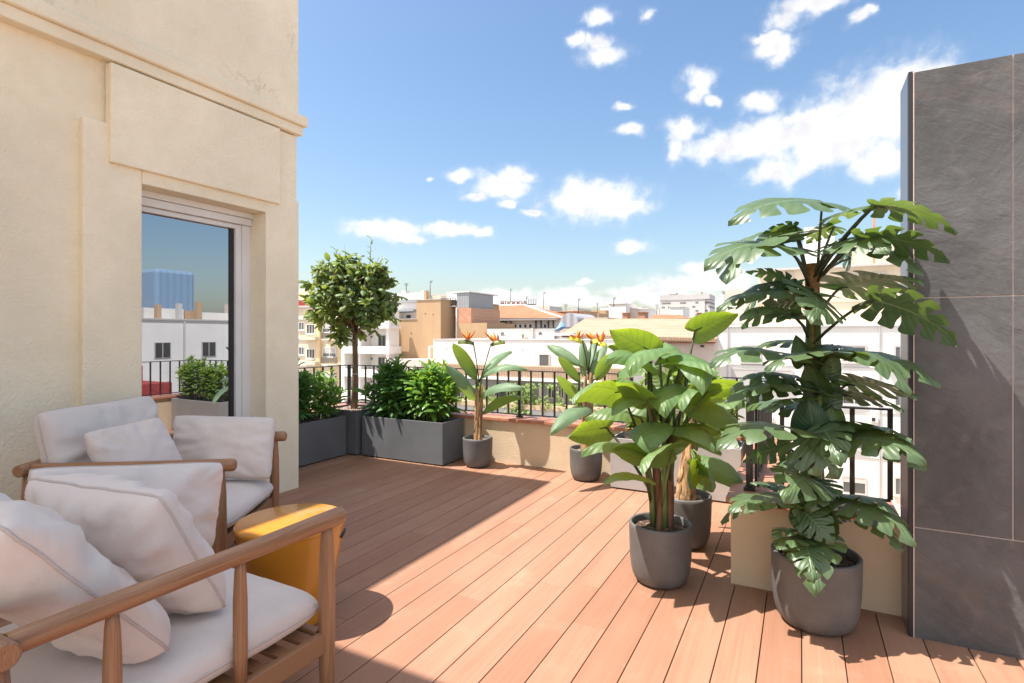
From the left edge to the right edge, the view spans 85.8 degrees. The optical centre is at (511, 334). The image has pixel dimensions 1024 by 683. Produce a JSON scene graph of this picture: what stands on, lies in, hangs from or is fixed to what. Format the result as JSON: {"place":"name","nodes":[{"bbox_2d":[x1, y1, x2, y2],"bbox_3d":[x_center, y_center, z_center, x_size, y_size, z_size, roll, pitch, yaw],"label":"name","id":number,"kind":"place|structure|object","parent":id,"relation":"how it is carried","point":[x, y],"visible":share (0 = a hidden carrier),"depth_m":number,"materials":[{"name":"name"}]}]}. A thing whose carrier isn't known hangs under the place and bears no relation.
{"place":"outdoors","nodes":[
{"label":"outdoors","id":0,"kind":"place"},
{"bbox_2d":[299,289,340,405],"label":"apartment block","id":1,"kind":"structure","parent":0,"point":[316,349],"depth_m":60.53,"materials":[{"name":"paint"}]},
{"bbox_2d":[299,322,304,330],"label":"window","id":2,"kind":"structure","parent":1,"relation":"in","point":[301,324],"depth_m":61.97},
{"bbox_2d":[299,347,304,355],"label":"window","id":3,"kind":"structure","parent":1,"relation":"in","point":[301,349],"depth_m":61.97,"materials":[{"name":"white"}]},
{"bbox_2d":[305,349,314,358],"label":"window","id":4,"kind":"structure","parent":1,"relation":"in","point":[310,353],"depth_m":61.38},
{"bbox_2d":[305,324,315,334],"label":"window","id":5,"kind":"structure","parent":1,"relation":"in","point":[310,330],"depth_m":61.38,"materials":[{"name":"white"}]},
{"bbox_2d":[322,323,333,332],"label":"window","id":6,"kind":"structure","parent":1,"relation":"in","point":[324,330],"depth_m":60.24,"materials":[{"name":"white"}]},
{"bbox_2d":[322,347,336,356],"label":"window","id":7,"kind":"structure","parent":1,"relation":"in","point":[326,352],"depth_m":60.02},
{"bbox_2d":[324,373,336,382],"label":"window","id":8,"kind":"structure","parent":1,"relation":"in","point":[325,374],"depth_m":60.09,"materials":[{"name":"white"}]},
{"bbox_2d":[499,304,599,338],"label":"hip roof building","id":9,"kind":"structure","parent":0,"point":[528,316],"depth_m":70.06,"materials":[{"name":"orange tile"}]},
{"bbox_2d":[501,299,535,304],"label":"rooftop sign","id":10,"kind":"object","parent":9,"relation":"on","point":[518,302],"visible":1,"depth_m":77.65,"materials":[{"name":"metal"}]},
{"bbox_2d":[571,308,590,310],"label":"distant building","id":11,"kind":"structure","parent":0,"point":[576,309],"depth_m":167.97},
{"bbox_2d":[560,313,618,338],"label":"vaulted shed","id":12,"kind":"structure","parent":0,"point":[569,320],"depth_m":55.86,"materials":[{"name":"white metal"}]},
{"bbox_2d":[593,310,608,313],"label":"distant building","id":13,"kind":"structure","parent":0,"point":[604,311],"depth_m":235.24,"materials":[{"name":"paint"}]},
{"bbox_2d":[598,313,608,317],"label":"distant building","id":14,"kind":"structure","parent":0,"point":[602,315],"depth_m":135.30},
{"bbox_2d":[296,0,1023,311],"label":"sky","id":15,"kind":"structure","parent":0,"point":[592,152],"materials":[{"name":"blue"}]},
{"bbox_2d":[651,315,687,317],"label":"red roof house","id":16,"kind":"structure","parent":0,"point":[667,316],"depth_m":63.89,"materials":[{"name":"tile"}]},
{"bbox_2d":[660,292,714,317],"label":"tower block","id":17,"kind":"structure","parent":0,"point":[700,302],"depth_m":203.29,"materials":[{"name":"white paint"}]},
{"bbox_2d":[716,218,899,509],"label":"apartment block","id":18,"kind":"structure","parent":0,"point":[855,330],"depth_m":38.14,"materials":[{"name":"paint"}]},
{"bbox_2d":[740,345,761,363],"bbox_3d":[17.147,1.382,39.485,1.457,1.369,0.128,0,0,28],"label":"window","id":19,"kind":"structure","parent":18,"relation":"in","point":[760,356],"depth_m":39.47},
{"bbox_2d":[731,368,792,390],"bbox_3d":[17.736,3.172,39.154,4.116,1.560,0.128,0,0,28],"label":"window","id":20,"kind":"structure","parent":18,"relation":"in","point":[735,372],"depth_m":39.60,"materials":[{"name":"white"}]},
{"bbox_2d":[841,345,866,363],"bbox_3d":[22.719,1.284,36.568,1.542,1.275,0.128,0,0,28],"label":"window","id":21,"kind":"structure","parent":18,"relation":"in","point":[864,347],"depth_m":36.56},
{"bbox_2d":[842,475,866,495],"bbox_3d":[22.719,10.036,36.568,1.542,1.275,0.128,0,0,28],"label":"window","id":22,"kind":"structure","parent":18,"relation":"in","point":[860,482],"depth_m":36.51,"materials":[{"name":"white"}]},
{"bbox_2d":[842,387,867,406],"bbox_3d":[22.719,4.111,36.568,1.542,1.275,0.128,0,0,28],"label":"window","id":23,"kind":"structure","parent":18,"relation":"in","point":[845,403],"depth_m":36.65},
{"bbox_2d":[874,271,887,287],"bbox_3d":[25.702,-3.846,38.431,0.875,1.131,0.056,0,0,28],"label":"window","id":24,"kind":"structure","parent":18,"relation":"in","point":[886,272],"depth_m":38.33,"materials":[{"name":"white"}]},
{"bbox_2d":[893,477,899,497],"bbox_3d":[24.975,9.792,35.387,0.829,1.289,0.128,0,0,28],"label":"window","id":25,"kind":"structure","parent":18,"relation":"in","point":[896,479],"depth_m":35.50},
{"bbox_2d":[894,346,899,358],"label":"window","id":26,"kind":"structure","parent":18,"relation":"in","point":[896,348],"depth_m":35.50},
{"bbox_2d":[894,389,899,406],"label":"window","id":27,"kind":"structure","parent":18,"relation":"in","point":[896,401],"depth_m":35.50,"materials":[{"name":"white"}]},
{"bbox_3d":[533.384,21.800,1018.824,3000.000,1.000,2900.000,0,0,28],"label":"street ground","id":28,"kind":"structure","parent":0,"visible":0},
{"bbox_2d":[0,0,307,499],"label":"house","id":29,"kind":"structure","parent":28,"relation":"on","point":[149,224],"depth_m":3.65,"materials":[{"name":"beige paint"}]},
{"bbox_2d":[142,190,253,479],"bbox_3d":[-2.369,0.109,4.093,0.125,2.182,0.933,0,0,28],"label":"window","id":30,"kind":"structure","parent":29,"relation":"in","point":[196,277],"depth_m":4.13,"materials":[{"name":"glass"}]},
{"bbox_2d":[341,312,402,403],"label":"apartment block","id":31,"kind":"structure","parent":28,"relation":"on","point":[374,349],"depth_m":57.30,"materials":[{"name":"white paint"}]},
{"bbox_2d":[378,335,385,345],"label":"window","id":32,"kind":"structure","parent":31,"relation":"in","point":[381,341],"depth_m":57.62,"materials":[{"name":"grey glass"}]},
{"bbox_2d":[378,357,385,367],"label":"window","id":33,"kind":"structure","parent":31,"relation":"in","point":[380,359],"depth_m":57.69,"materials":[{"name":"grey glass"}]},
{"bbox_2d":[385,290,498,370],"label":"party wall block","id":34,"kind":"structure","parent":28,"relation":"on","point":[427,319],"depth_m":56.37,"materials":[{"name":"paint"}]},
{"bbox_2d":[440,291,514,338],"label":"stair tower","id":35,"kind":"structure","parent":28,"relation":"on","point":[477,313],"depth_m":56.08,"materials":[{"name":"concrete"}]},
{"bbox_2d":[421,338,644,422],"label":"white low building","id":36,"kind":"structure","parent":28,"relation":"on","point":[534,354],"depth_m":39.64,"materials":[{"name":"paint"}]},
{"bbox_2d":[494,391,517,396],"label":"window","id":37,"kind":"structure","parent":36,"relation":"in","point":[500,393],"depth_m":40.29,"materials":[{"name":"grey glass"}]},
{"bbox_2d":[453,383,611,414],"bbox_3d":[0.642,4.686,38.277,15.475,3.439,1.461,0,0,28],"label":"climbing ivy","id":38,"kind":"object","parent":36,"relation":"on","point":[525,397],"visible":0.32,"depth_m":37.66,"materials":[{"name":"green plant"}]},
{"bbox_2d":[538,354,549,365],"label":"window","id":39,"kind":"structure","parent":36,"relation":"in","point":[543,359],"depth_m":39.39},
{"bbox_2d":[547,386,553,398],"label":"window","id":40,"kind":"structure","parent":36,"relation":"in","point":[550,393],"depth_m":38.52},
{"bbox_2d":[558,385,564,398],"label":"window","id":41,"kind":"structure","parent":36,"relation":"in","point":[562,393],"depth_m":38.11,"materials":[{"name":"grey glass"}]},
{"bbox_2d":[487,327,580,338],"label":"roof terrace","id":42,"kind":"structure","parent":28,"relation":"on","point":[530,333],"depth_m":45.61,"materials":[{"name":"white paint"}]},
{"bbox_2d":[554,323,566,330],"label":"tarpaulin","id":43,"kind":"object","parent":42,"relation":"on","point":[561,326],"visible":1,"depth_m":43.72,"materials":[{"name":"blue plastic"}]},
{"bbox_2d":[609,303,636,318],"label":"rooftop box","id":44,"kind":"object","parent":28,"relation":"on","point":[617,310],"visible":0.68,"depth_m":71.94,"materials":[{"name":"white paint"}]},
{"bbox_2d":[622,313,631,318],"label":"chimney","id":45,"kind":"object","parent":28,"relation":"on","point":[626,315],"visible":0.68,"depth_m":61.24,"materials":[{"name":"brick"}]},
{"bbox_2d":[630,308,639,317],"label":"rooftop box","id":46,"kind":"object","parent":28,"relation":"on","point":[634,312],"visible":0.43,"depth_m":72.98,"materials":[{"name":"grey paint"}]},
{"bbox_2d":[561,318,716,412],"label":"tile roof building","id":47,"kind":"structure","parent":28,"relation":"on","point":[674,332],"depth_m":44.16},
{"bbox_2d":[638,312,648,317],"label":"chimney","id":48,"kind":"object","parent":28,"relation":"on","point":[642,314],"visible":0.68,"depth_m":61.39,"materials":[{"name":"brick"}]},
{"bbox_2d":[638,308,656,317],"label":"rooftop box","id":49,"kind":"object","parent":28,"relation":"on","point":[652,312],"visible":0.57,"depth_m":74.65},
{"bbox_2d":[670,306,689,317],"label":"rooftop box","id":50,"kind":"object","parent":28,"relation":"on","point":[680,310],"visible":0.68,"depth_m":74.31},
{"bbox_2d":[756,509,899,682],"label":"terrace base","id":51,"kind":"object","parent":28,"relation":"on","point":[898,511],"depth_m":2.33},
{"bbox_2d":[0,454,1023,682],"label":"deck","id":52,"kind":"structure","parent":51,"relation":"on","point":[458,571],"depth_m":2.66,"materials":[{"name":"brown wood"}]},
{"bbox_2d":[12,431,286,553],"bbox_3d":[-1.902,0.956,3.082,0.998,0.686,0.890,0,0,-5],"label":"armchair","id":53,"kind":"object","parent":52,"relation":"on","point":[240,499],"visible":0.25,"depth_m":2.87,"materials":[{"name":"brown wood"}]},
{"bbox_2d":[33,396,157,462],"bbox_3d":[-2.231,0.621,3.054,0.278,0.494,0.749,0,0,6],"label":"cushion","id":54,"kind":"object","parent":53,"relation":"on","point":[59,435],"visible":0.46,"depth_m":2.80,"materials":[{"name":"fabric"}]},
{"bbox_2d":[83,417,181,461],"bbox_3d":[-1.959,0.663,2.903,0.288,0.407,0.455,0,0,28],"label":"cushion","id":55,"kind":"object","parent":53,"relation":"on","point":[150,439],"visible":0.53,"depth_m":2.85,"materials":[{"name":"fabric"}]},
{"bbox_2d":[173,415,275,478],"bbox_3d":[-1.780,0.685,3.387,0.657,0.368,0.279,0,0,-3],"label":"cushion","id":56,"kind":"object","parent":53,"relation":"on","point":[247,443],"visible":0.79,"depth_m":3.32,"materials":[{"name":"fabric"}]},
{"bbox_2d":[0,507,346,682],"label":"armchair","id":57,"kind":"object","parent":52,"relation":"on","point":[259,615],"visible":0.8,"depth_m":1.60,"materials":[{"name":"brown wood"}]},
{"bbox_2d":[0,493,170,663],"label":"cushion","id":58,"kind":"object","parent":57,"relation":"on","point":[52,562],"visible":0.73,"depth_m":1.32,"materials":[{"name":"fabric"}]},
{"bbox_2d":[24,473,225,614],"bbox_3d":[-1.216,0.655,1.732,0.540,0.443,0.378,0,0,28],"label":"cushion","id":59,"kind":"object","parent":57,"relation":"on","point":[138,531],"visible":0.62,"depth_m":1.63,"materials":[{"name":"fabric"}]},
{"bbox_2d":[28,462,222,546],"bbox_3d":[-1.344,0.645,2.013,0.246,0.437,0.659,0,0,28],"label":"cushion","id":60,"kind":"object","parent":57,"relation":"on","point":[195,487],"visible":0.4,"depth_m":2.08,"materials":[{"name":"fabric"}]},
{"bbox_2d":[233,503,345,625],"bbox_3d":[-1.021,1.075,2.555,0.486,0.449,0.486,0,0,28],"label":"side table","id":61,"kind":"object","parent":52,"relation":"on","point":[295,564],"visible":0.47,"depth_m":2.40,"materials":[{"name":"yellow ceramic"}]},
{"bbox_2d":[299,414,345,466],"bbox_3d":[-2.211,1.085,5.571,0.395,0.430,1.060,0,0,28],"label":"planter box","id":62,"kind":"object","parent":52,"relation":"on","point":[322,440],"visible":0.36,"depth_m":5.67,"materials":[{"name":"grey concrete"}]},
{"bbox_2d":[299,359,314,420],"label":"leafy shrub","id":63,"kind":"object","parent":62,"relation":"on","point":[304,376],"visible":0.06,"depth_m":5.53,"materials":[{"name":"green plant"}]},
{"bbox_2d":[299,367,348,422],"bbox_3d":[-2.043,0.637,5.850,0.630,0.590,0.576,0,0,-28],"label":"leafy shrub","id":64,"kind":"object","parent":62,"relation":"on","point":[324,403],"visible":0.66,"depth_m":5.82,"materials":[{"name":"green plant"}]},
{"bbox_2d":[333,404,375,454],"bbox_3d":[-1.793,1.057,6.218,0.495,0.484,0.415,0,0,28],"label":"planter box","id":65,"kind":"object","parent":52,"relation":"on","point":[353,431],"visible":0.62,"depth_m":5.97,"materials":[{"name":"grey concrete"}]},
{"bbox_2d":[299,235,407,408],"bbox_3d":[-1.801,-0.115,6.264,1.285,1.952,1.192,0,0,28],"label":"tree","id":66,"kind":"object","parent":65,"relation":"in","point":[357,298],"visible":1,"depth_m":5.94,"materials":[{"name":"green plant"}]},
{"bbox_2d":[362,413,462,465],"bbox_3d":[-1.063,1.085,5.850,1.050,0.430,0.380,0,0,28],"label":"planter box","id":67,"kind":"object","parent":52,"relation":"on","point":[411,439],"visible":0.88,"depth_m":5.66,"materials":[{"name":"grey concrete"}]},
{"bbox_2d":[350,353,420,419],"bbox_3d":[-1.281,0.575,6.009,0.835,0.758,0.628,0,0,28],"label":"leafy shrub","id":68,"kind":"object","parent":67,"relation":"in","point":[389,397],"visible":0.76,"depth_m":5.91,"materials":[{"name":"green plant"}]},
{"bbox_2d":[398,358,466,422],"bbox_3d":[-0.831,0.588,5.770,0.797,0.690,0.563,0,0,28],"label":"leafy shrub","id":69,"kind":"object","parent":67,"relation":"on","point":[433,392],"visible":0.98,"depth_m":5.69,"materials":[{"name":"green plant"}]},
{"bbox_2d":[463,435,492,467],"bbox_3d":[-0.341,1.158,5.472,0.296,0.282,0.296,0,0,7],"label":"plant pot","id":70,"kind":"object","parent":52,"relation":"on","point":[477,453],"visible":0.93,"depth_m":5.35,"materials":[{"name":"grey concrete"}]},
{"bbox_2d":[445,331,527,439],"bbox_3d":[-0.219,0.521,5.500,0.780,1.131,0.553,0,0,9],"label":"bird of paradise","id":71,"kind":"object","parent":70,"relation":"in","point":[467,366],"visible":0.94,"depth_m":5.43,"materials":[{"name":"green plant"}]},
{"bbox_2d":[570,444,601,481],"bbox_3d":[0.667,1.157,4.973,0.294,0.285,0.294,0,0,-43],"label":"plant pot","id":72,"kind":"object","parent":52,"relation":"on","point":[587,468],"visible":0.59,"depth_m":4.86,"materials":[{"name":"grey concrete"}]},
{"bbox_2d":[547,331,611,449],"bbox_3d":[0.606,0.522,4.875,0.628,1.125,0.625,0,0,-5],"label":"bird of paradise","id":73,"kind":"object","parent":72,"relation":"in","point":[591,361],"visible":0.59,"depth_m":4.96,"materials":[{"name":"green plant"}]},
{"bbox_2d":[629,512,691,588],"bbox_3d":[0.786,1.144,2.920,0.324,0.310,0.324,0,0,37],"label":"plant pot","id":74,"kind":"object","parent":52,"relation":"on","point":[662,558],"visible":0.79,"depth_m":2.79,"materials":[{"name":"grey ceramic"}]},
{"bbox_2d":[567,311,749,530],"bbox_3d":[0.724,0.459,2.849,1.023,1.176,0.756,0,0,-38],"label":"broad leaf plant","id":75,"kind":"object","parent":74,"relation":"in","point":[635,352],"visible":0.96,"depth_m":2.78,"materials":[{"name":"green plant"}]},
{"bbox_2d":[610,431,744,501],"bbox_3d":[1.372,1.085,4.593,1.030,0.430,0.350,0,0,28],"label":"planter box","id":76,"kind":"object","parent":52,"relation":"on","point":[734,457],"visible":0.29,"depth_m":4.45,"materials":[{"name":"concrete"}]},
{"bbox_2d":[622,377,659,431],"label":"leafy shrub","id":77,"kind":"object","parent":76,"relation":"on","point":[631,426],"visible":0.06,"depth_m":4.73,"materials":[{"name":"green plant"}]},
{"bbox_2d":[676,370,746,436],"bbox_3d":[1.576,0.603,4.489,0.642,0.657,0.338,0,0,37],"label":"leafy shrub","id":78,"kind":"object","parent":76,"relation":"on","point":[733,412],"visible":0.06,"depth_m":4.37,"materials":[{"name":"green plant"}]},
{"bbox_2d":[674,486,711,549],"bbox_3d":[1.073,1.144,3.440,0.330,0.310,0.330,0,0,-3],"label":"plant pot","id":79,"kind":"object","parent":52,"relation":"on","point":[697,513],"visible":0.43,"depth_m":3.29,"materials":[{"name":"grey ceramic"}]},
{"bbox_2d":[618,364,754,500],"bbox_3d":[1.145,0.597,3.417,0.656,0.918,0.728,0,0,-31],"label":"broad leaf plant","id":80,"kind":"object","parent":79,"relation":"in","point":[701,472],"visible":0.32,"depth_m":3.27,"materials":[{"name":"green plant"}]},
{"bbox_2d":[771,537,862,636],"bbox_3d":[1.375,1.140,2.497,0.366,0.318,0.366,0,0,-12],"label":"plant pot","id":81,"kind":"object","parent":52,"relation":"on","point":[832,608],"visible":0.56,"depth_m":2.36,"materials":[{"name":"grey ceramic"}]},
{"bbox_2d":[704,197,957,596],"bbox_3d":[1.280,0.193,2.452,0.930,1.715,0.689,0,0,4],"label":"monstera plant","id":82,"kind":"object","parent":81,"relation":"in","point":[822,433],"visible":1,"depth_m":2.32,"materials":[{"name":"green plant"}]},
{"bbox_2d":[900,53,1023,659],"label":"slate clad wall","id":83,"kind":"structure","parent":52,"relation":"on","point":[962,174],"depth_m":2.28,"materials":[{"name":"grey stone"}]},
{"bbox_2d":[337,403,776,475],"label":"parapet","id":84,"kind":"structure","parent":51,"relation":"on","point":[527,440],"depth_m":5.48,"materials":[{"name":"paint"}]},
{"bbox_2d":[346,365,773,436],"bbox_3d":[0.079,0.602,5.648,4.716,0.482,0.056,0,0,28],"label":"railing","id":85,"kind":"object","parent":84,"relation":"on","point":[519,414],"visible":0.28,"depth_m":5.63,"materials":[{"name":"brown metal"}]},
{"bbox_2d":[726,440,901,616],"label":"parapet","id":86,"kind":"structure","parent":51,"relation":"on","point":[751,539],"depth_m":2.79,"materials":[{"name":"paint"}]},
{"bbox_2d":[754,394,771,481],"bbox_3d":[1.739,0.590,3.785,0.036,0.457,1.740,0,0,28],"label":"railing","id":87,"kind":"object","parent":86,"relation":"on","point":[761,416],"visible":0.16,"depth_m":3.25,"materials":[{"name":"brown metal"}]},
{"bbox_2d":[744,401,892,501],"bbox_3d":[1.566,0.602,2.854,0.674,0.482,0.056,0,0,28],"label":"railing","id":88,"kind":"object","parent":86,"relation":"on","point":[748,486],"visible":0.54,"depth_m":2.77,"materials":[{"name":"brown metal"}]},
{"bbox_3d":[-2.421,1.087,5.929,0.270,0.487,1.599,0,0,28],"label":"parapet","id":89,"kind":"object","parent":51,"relation":"on","visible":0},
{"bbox_2d":[299,365,348,403],"bbox_3d":[-2.370,0.602,5.994,0.056,0.482,1.638,0,0,28],"label":"railing","id":90,"kind":"object","parent":89,"relation":"on","point":[304,368],"visible":0.24,"depth_m":6.59,"materials":[{"name":"brown metal"}]}
]}

